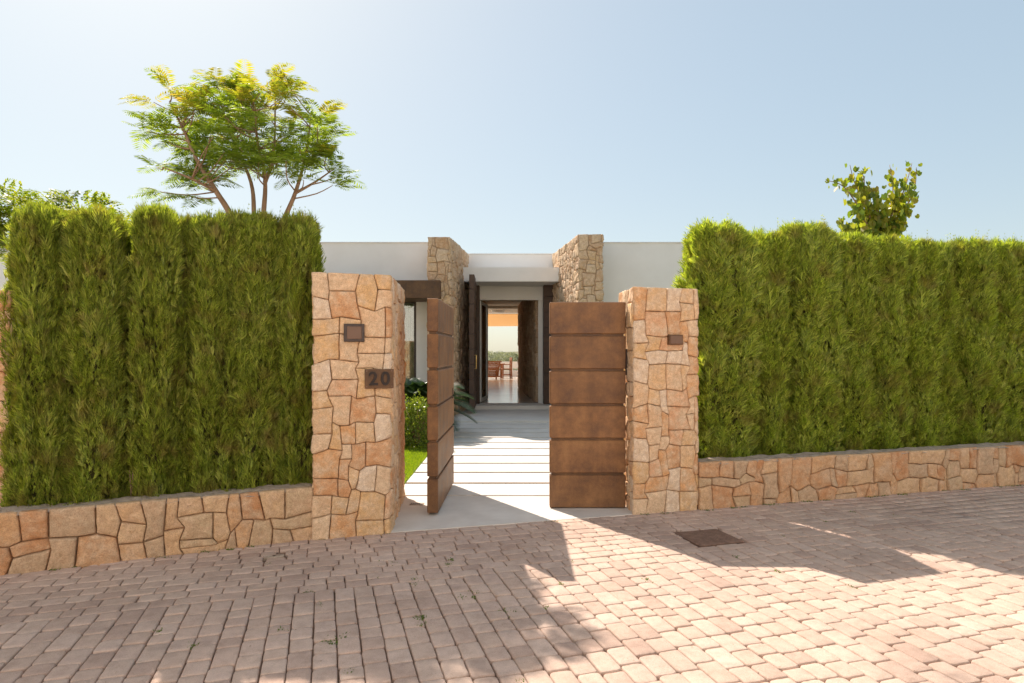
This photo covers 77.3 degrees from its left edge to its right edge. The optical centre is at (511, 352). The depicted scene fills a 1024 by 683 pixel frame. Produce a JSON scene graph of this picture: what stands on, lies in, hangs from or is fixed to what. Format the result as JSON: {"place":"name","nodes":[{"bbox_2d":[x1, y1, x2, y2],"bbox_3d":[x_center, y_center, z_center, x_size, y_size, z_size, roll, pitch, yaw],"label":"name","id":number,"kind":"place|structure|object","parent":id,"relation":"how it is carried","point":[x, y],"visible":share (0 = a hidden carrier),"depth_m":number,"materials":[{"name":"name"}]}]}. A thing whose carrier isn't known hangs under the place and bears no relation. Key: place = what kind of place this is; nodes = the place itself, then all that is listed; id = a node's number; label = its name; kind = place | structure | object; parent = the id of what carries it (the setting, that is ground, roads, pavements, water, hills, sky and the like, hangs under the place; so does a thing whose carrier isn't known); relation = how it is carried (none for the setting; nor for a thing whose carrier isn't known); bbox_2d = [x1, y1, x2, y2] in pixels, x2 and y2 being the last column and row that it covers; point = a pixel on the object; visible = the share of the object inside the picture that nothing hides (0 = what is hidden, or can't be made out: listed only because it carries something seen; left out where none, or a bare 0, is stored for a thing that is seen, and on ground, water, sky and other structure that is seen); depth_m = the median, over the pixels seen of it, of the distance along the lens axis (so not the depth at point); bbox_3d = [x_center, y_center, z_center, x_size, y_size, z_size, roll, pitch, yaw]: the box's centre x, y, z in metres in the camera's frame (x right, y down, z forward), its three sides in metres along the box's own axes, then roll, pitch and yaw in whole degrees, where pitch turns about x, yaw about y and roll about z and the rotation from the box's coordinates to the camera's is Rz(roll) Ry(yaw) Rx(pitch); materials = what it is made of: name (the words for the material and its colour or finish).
{"place":"outdoors","nodes":[
{"label":"outdoors","id":0,"kind":"place"},
{"bbox_2d":[127,452,137,495],"bbox_3d":[-3.082,1.186,5.211,0.138,0.870,0.166,0,0,-35],"label":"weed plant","id":1,"kind":"object","parent":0,"point":[131,489],"visible":0.16,"depth_m":5.19,"materials":[{"name":"green plant"}]},
{"bbox_2d":[404,424,452,483],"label":"lawn","id":2,"kind":"structure","parent":0,"point":[413,458],"depth_m":9.65,"materials":[{"name":"green plant"}]},
{"bbox_2d":[119,58,365,215],"bbox_3d":[-3.115,-0.868,7.406,2.825,4.938,2.178,0,0,0],"label":"jacaranda","id":3,"kind":"object","parent":2,"relation":"on","point":[238,88],"visible":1,"depth_m":7.23,"materials":[{"name":"green plant"}]},
{"bbox_2d":[404,389,428,448],"bbox_3d":[-1.623,1.121,10.896,0.924,1.006,0.964,0,0,0],"label":"shrub","id":4,"kind":"object","parent":2,"relation":"on","point":[414,410],"visible":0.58,"depth_m":10.69,"materials":[{"name":"green plant"}]},
{"bbox_2d":[404,376,476,436],"bbox_3d":[-1.815,1.013,12.391,2.344,1.214,2.400,0,0,0],"label":"cycad","id":5,"kind":"object","parent":2,"relation":"on","point":[412,386],"visible":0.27,"depth_m":12.10,"materials":[{"name":"green plant"}]},
{"bbox_2d":[404,423,550,495],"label":"path","id":6,"kind":"structure","parent":0,"point":[482,452],"depth_m":9.28,"materials":[{"name":"stone"}]},
{"bbox_2d":[1,531,970,682],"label":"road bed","id":7,"kind":"object","parent":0,"point":[338,680],"visible":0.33,"depth_m":3.67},
{"bbox_2d":[457,409,548,422],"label":"porch slab","id":8,"kind":"structure","parent":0,"point":[510,415],"depth_m":15.47,"materials":[{"name":"concrete"}]},
{"bbox_2d":[0,234,1022,412],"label":"villa","id":9,"kind":"object","parent":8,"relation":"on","point":[472,290],"visible":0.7,"depth_m":16.10,"materials":[{"name":"paint"}]},
{"bbox_2d":[404,302,415,378],"bbox_3d":[-3.701,-0.075,16.400,2.579,3.250,0.560,0,0,0],"label":"window","id":10,"kind":"structure","parent":9,"relation":"in","point":[410,307],"depth_m":16.59,"materials":[{"name":"glass"}]},
{"bbox_2d":[469,274,476,408],"bbox_3d":[-0.996,-0.265,16.924,0.193,3.390,1.750,0,0,-1],"label":"entrance door","id":11,"kind":"structure","parent":9,"relation":"in","point":[472,280],"depth_m":16.05,"materials":[{"name":"metal"}]},
{"bbox_2d":[480,301,487,401],"bbox_3d":[-0.850,-0.025,19.244,0.050,2.930,1.550,0,0,5],"label":"glazed door","id":12,"kind":"structure","parent":9,"relation":"in","point":[483,306],"depth_m":19.24,"materials":[{"name":"brown paint"}]},
{"bbox_2d":[491,310,504,312],"bbox_3d":[-0.620,-1.797,28.200,0.600,0.110,0.600,0,0,0],"label":"ceiling light","id":13,"kind":"object","parent":9,"relation":"attached to","point":[497,311],"visible":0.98,"depth_m":28.01,"materials":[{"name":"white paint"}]},
{"bbox_2d":[488,313,517,325],"bbox_3d":[0.000,-0.190,33.300,10.080,3.280,6.400,0,0,0],"label":"awning","id":14,"kind":"object","parent":9,"relation":"attached to","point":[502,319],"visible":0.2,"depth_m":32.03,"materials":[{"name":"orange fabric"}]},
{"bbox_2d":[488,377,517,386],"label":"terrace","id":15,"kind":"structure","parent":0,"point":[501,382],"depth_m":30.85,"materials":[{"name":"beige tile"}]},
{"bbox_2d":[488,361,501,378],"bbox_3d":[-1.100,0.956,34.548,1.118,0.988,1.014,0,0,0],"label":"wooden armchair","id":16,"kind":"object","parent":15,"relation":"on","point":[494,370],"visible":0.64,"depth_m":34.22,"materials":[{"name":"brown wood"}]},
{"bbox_2d":[488,362,517,376],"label":"parapet","id":17,"kind":"structure","parent":15,"relation":"on","point":[514,372],"depth_m":38.50,"materials":[{"name":"white paint"}]},
{"bbox_2d":[501,357,512,378],"bbox_3d":[-0.298,0.864,35.600,0.584,1.177,0.589,0,0,-10],"label":"wooden armchair","id":18,"kind":"object","parent":15,"relation":"on","point":[509,368],"visible":1,"depth_m":35.38,"materials":[{"name":"brown wood"}]},
{"bbox_2d":[0,484,1023,682],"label":"road","id":19,"kind":"structure","parent":0,"point":[898,615],"depth_m":4.06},
{"bbox_2d":[0,483,313,575],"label":"stone wall","id":20,"kind":"structure","parent":19,"relation":"on","point":[39,537],"depth_m":4.98,"materials":[{"name":"beige stone"}]},
{"bbox_2d":[264,554,283,560],"bbox_3d":[-1.870,1.613,5.030,0.148,0.034,0.068,0,0,-16],"label":"valve cover","id":21,"kind":"object","parent":19,"relation":"on","point":[266,557],"visible":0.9,"depth_m":5.01,"materials":[{"name":"metal"}]},
{"bbox_2d":[311,272,405,540],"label":"stone pillar","id":22,"kind":"structure","parent":19,"relation":"on","point":[357,452],"depth_m":5.57,"materials":[{"name":"stone"}]},
{"bbox_2d":[343,324,363,341],"bbox_3d":[-1.374,-0.170,5.564,0.174,0.156,0.070,0,0,-19],"label":"wall light","id":23,"kind":"object","parent":22,"relation":"attached to","point":[353,332],"visible":1,"depth_m":5.53,"materials":[{"name":"metal"}]},
{"bbox_2d":[365,369,393,388],"bbox_3d":[-1.164,0.231,5.611,0.250,0.170,0.036,0,0,-19],"label":"house number plate","id":24,"kind":"object","parent":22,"relation":"attached to","point":[378,378],"visible":1,"depth_m":5.61,"materials":[{"name":"metal"}]},
{"bbox_2d":[391,496,631,532],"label":"threshold slab","id":25,"kind":"structure","parent":19,"relation":"on","point":[457,512],"depth_m":6.37,"materials":[{"name":"concrete"}]},
{"bbox_2d":[427,298,453,512],"bbox_3d":[-0.763,0.535,6.986,0.114,2.130,1.470,0,0,1],"label":"gate leaf","id":26,"kind":"object","parent":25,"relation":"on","point":[440,397],"visible":1,"depth_m":6.36,"materials":[{"name":"metal"}]},
{"bbox_2d":[618,287,698,514],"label":"stone pillar","id":27,"kind":"structure","parent":19,"relation":"on","point":[662,418],"depth_m":6.41,"materials":[{"name":"stone"}]},
{"bbox_2d":[549,302,627,507],"bbox_3d":[0.786,0.536,6.583,0.800,2.100,0.104,0,0,0],"label":"gate leaf","id":28,"kind":"object","parent":27,"relation":"attached to","point":[588,358],"visible":1,"depth_m":6.54,"materials":[{"name":"metal"}]},
{"bbox_2d":[666,335,682,344],"bbox_3d":[1.631,-0.126,6.424,0.156,0.100,0.080,0,0,-16],"label":"wall light","id":29,"kind":"object","parent":27,"relation":"attached to","point":[674,339],"visible":1,"depth_m":6.39,"materials":[{"name":"metal"}]},
{"bbox_2d":[675,529,743,547],"bbox_3d":[1.705,1.612,5.560,0.426,0.036,0.406,0,0,-16],"label":"manhole cover","id":30,"kind":"object","parent":19,"relation":"on","point":[706,538],"visible":1,"depth_m":5.50,"materials":[{"name":"metal"}]},
{"bbox_2d":[697,441,1023,509],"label":"stone wall","id":31,"kind":"structure","parent":19,"relation":"on","point":[725,482],"depth_m":7.07,"materials":[{"name":"beige stone"}]},
{"bbox_2d":[0,0,1023,351],"label":"sky","id":32,"kind":"structure","parent":0,"point":[486,126],"materials":[{"name":"blue"}]},
{"bbox_2d":[49,484,1023,682],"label":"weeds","id":33,"kind":"object","parent":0,"point":[421,618],"visible":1,"depth_m":4.64,"materials":[{"name":"green plant"}]},
{"label":"garden bed","id":34,"kind":"structure","parent":0,"visible":0},
{"bbox_2d":[671,213,767,458],"bbox_3d":[2.352,0.044,7.308,1.189,3.235,0.930,0,0,0],"label":"cypress","id":35,"kind":"object","parent":34,"relation":"on","point":[721,272],"visible":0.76,"depth_m":7.06,"materials":[{"name":"green plant"}]},
{"bbox_2d":[742,222,800,454],"bbox_3d":[2.968,0.081,7.540,0.805,3.166,0.932,0,0,-14],"label":"cypress","id":36,"kind":"object","parent":34,"relation":"on","point":[775,326],"visible":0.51,"depth_m":7.26,"materials":[{"name":"green plant"}]},
{"bbox_2d":[774,215,857,453],"bbox_3d":[3.532,0.007,7.676,1.138,3.307,0.947,0,0,-20],"label":"cypress","id":37,"kind":"object","parent":34,"relation":"on","point":[814,400],"visible":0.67,"depth_m":7.37,"materials":[{"name":"green plant"}]},
{"bbox_2d":[825,223,883,450],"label":"cypress","id":38,"kind":"object","parent":34,"relation":"on","point":[859,393],"visible":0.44,"depth_m":7.60,"materials":[{"name":"green plant"}]},
{"bbox_2d":[825,162,922,239],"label":"round leaved tree","id":39,"kind":"object","parent":34,"relation":"on","point":[876,217],"visible":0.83,"depth_m":9.89,"materials":[{"name":"green plant"}]},
{"bbox_2d":[859,228,917,449],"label":"cypress","id":40,"kind":"object","parent":34,"relation":"on","point":[892,383],"visible":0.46,"depth_m":7.65,"materials":[{"name":"green plant"}]},
{"bbox_2d":[897,230,949,446],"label":"cypress","id":41,"kind":"object","parent":34,"relation":"on","point":[922,317],"visible":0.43,"depth_m":7.81,"materials":[{"name":"green plant"}]},
{"bbox_2d":[932,235,971,445],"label":"cypress","id":42,"kind":"object","parent":34,"relation":"on","point":[949,300],"visible":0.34,"depth_m":8.05,"materials":[{"name":"green plant"}]},
{"bbox_2d":[945,230,1008,443],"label":"cypress","id":43,"kind":"object","parent":34,"relation":"on","point":[978,283],"visible":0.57,"depth_m":8.04,"materials":[{"name":"green plant"}]},
{"bbox_2d":[983,233,1023,442],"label":"cypress","id":44,"kind":"object","parent":34,"relation":"on","point":[1010,298],"visible":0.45,"depth_m":8.24,"materials":[{"name":"green plant"}]},
{"label":"garden bed","id":45,"kind":"structure","parent":0,"visible":0},
{"bbox_2d":[0,290,14,506],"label":"stone pillar","id":46,"kind":"structure","parent":45,"relation":"on","point":[2,387],"depth_m":4.91,"materials":[{"name":"stone"}]},
{"bbox_2d":[0,189,73,507],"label":"cypress","id":47,"kind":"object","parent":45,"relation":"on","point":[37,399],"visible":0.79,"depth_m":4.87,"materials":[{"name":"green plant"}]},
{"bbox_2d":[0,178,130,265],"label":"loose leaved tree","id":48,"kind":"object","parent":45,"relation":"on","point":[9,197],"visible":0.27,"depth_m":8.68,"materials":[{"name":"green plant"}]},
{"bbox_2d":[53,200,132,505],"bbox_3d":[-3.417,0.200,5.228,0.744,2.904,0.843,0,0,-28],"label":"cypress","id":49,"kind":"object","parent":45,"relation":"on","point":[95,267],"visible":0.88,"depth_m":5.03,"materials":[{"name":"green plant"}]},
{"bbox_2d":[125,223,133,466],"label":"cypress","id":50,"kind":"object","parent":45,"relation":"on","point":[129,245],"visible":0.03,"depth_m":5.49,"materials":[{"name":"green plant"}]},
{"bbox_2d":[121,190,192,497],"bbox_3d":[-2.985,0.168,5.412,0.584,3.004,0.810,0,0,-26],"label":"cypress","id":51,"kind":"object","parent":45,"relation":"on","point":[157,246],"visible":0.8,"depth_m":5.21,"materials":[{"name":"green plant"}]},
{"bbox_2d":[163,206,202,493],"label":"cypress","id":52,"kind":"object","parent":45,"relation":"on","point":[183,330],"visible":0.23,"depth_m":5.39,"materials":[{"name":"green plant"}]},
{"bbox_2d":[183,205,246,492],"bbox_3d":[-2.578,0.180,5.613,0.670,2.944,0.843,0,0,-29],"label":"cypress","id":53,"kind":"object","parent":45,"relation":"on","point":[213,444],"visible":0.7,"depth_m":5.39,"materials":[{"name":"green plant"}]},
{"bbox_2d":[214,203,296,489],"bbox_3d":[-2.305,0.175,5.768,0.798,3.004,0.798,0,0,-30],"label":"cypress","id":54,"kind":"object","parent":45,"relation":"on","point":[256,377],"visible":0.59,"depth_m":5.55,"materials":[{"name":"green plant"}]},
{"bbox_2d":[270,205,325,484],"bbox_3d":[-1.996,0.159,5.891,0.652,3.023,0.810,0,0,-28],"label":"cypress","id":55,"kind":"object","parent":45,"relation":"on","point":[299,237],"visible":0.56,"depth_m":5.67,"materials":[{"name":"green plant"}]},
{"label":"ground","id":56,"kind":"structure","parent":0,"visible":0},
{"bbox_2d":[488,350,518,361],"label":"woodland","id":57,"kind":"object","parent":56,"relation":"on","point":[503,356],"visible":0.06,"depth_m":59.68,"materials":[{"name":"green plant"}]}
]}

